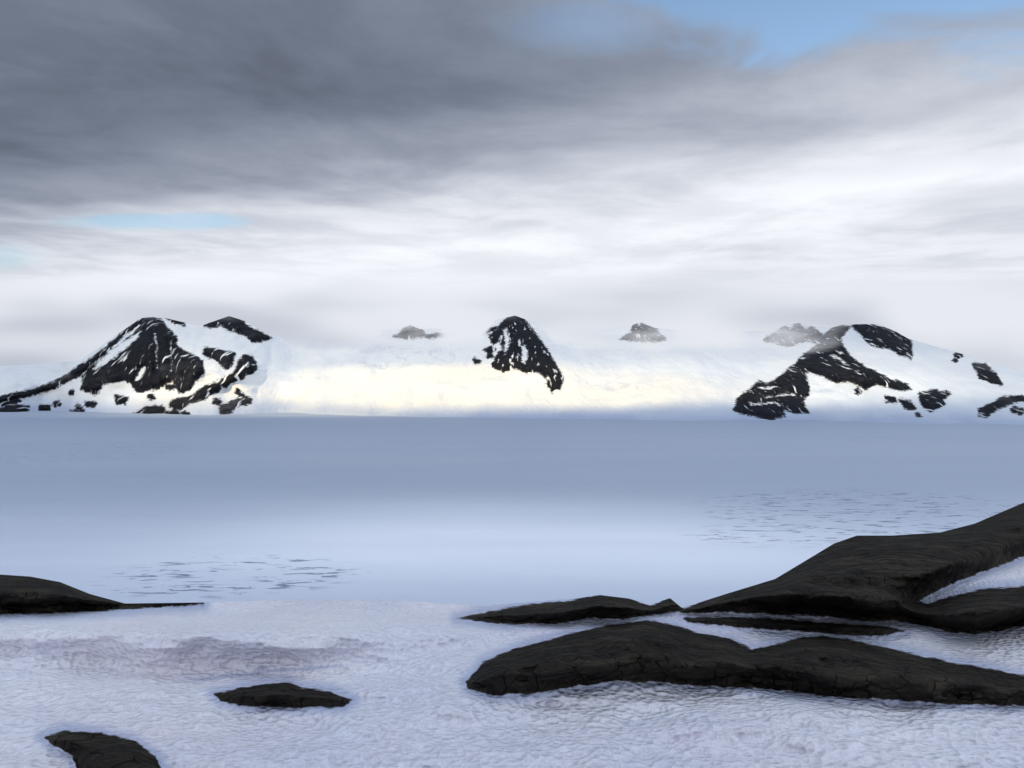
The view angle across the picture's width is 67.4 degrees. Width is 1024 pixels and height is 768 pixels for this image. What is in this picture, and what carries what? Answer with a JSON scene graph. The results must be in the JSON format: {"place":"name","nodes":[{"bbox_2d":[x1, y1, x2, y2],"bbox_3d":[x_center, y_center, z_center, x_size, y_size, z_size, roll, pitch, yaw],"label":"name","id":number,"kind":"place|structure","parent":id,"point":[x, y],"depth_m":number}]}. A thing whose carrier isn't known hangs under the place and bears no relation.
{"place":"outdoors","nodes":[
{"label":"outdoors","id":0,"kind":"place"},
{"bbox_2d":[0,503,1023,767],"bbox_3d":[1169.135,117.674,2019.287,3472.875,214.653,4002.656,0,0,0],"label":"ridge terrain","id":1,"kind":"structure","parent":0,"point":[900,651],"depth_m":31.24},
{"bbox_2d":[0,411,1023,607],"bbox_3d":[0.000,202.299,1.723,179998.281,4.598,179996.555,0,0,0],"label":"icefield ground","id":2,"kind":"structure","parent":0,"point":[146,508],"depth_m":1336.08},
{"bbox_2d":[0,316,1023,424],"bbox_3d":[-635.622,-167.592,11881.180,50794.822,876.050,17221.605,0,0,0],"label":"snowy mountains","id":3,"kind":"structure","parent":0,"point":[514,367],"depth_m":5477.67},
{"bbox_2d":[0,0,1023,371],"label":"sky","id":4,"kind":"structure","parent":0,"point":[278,167]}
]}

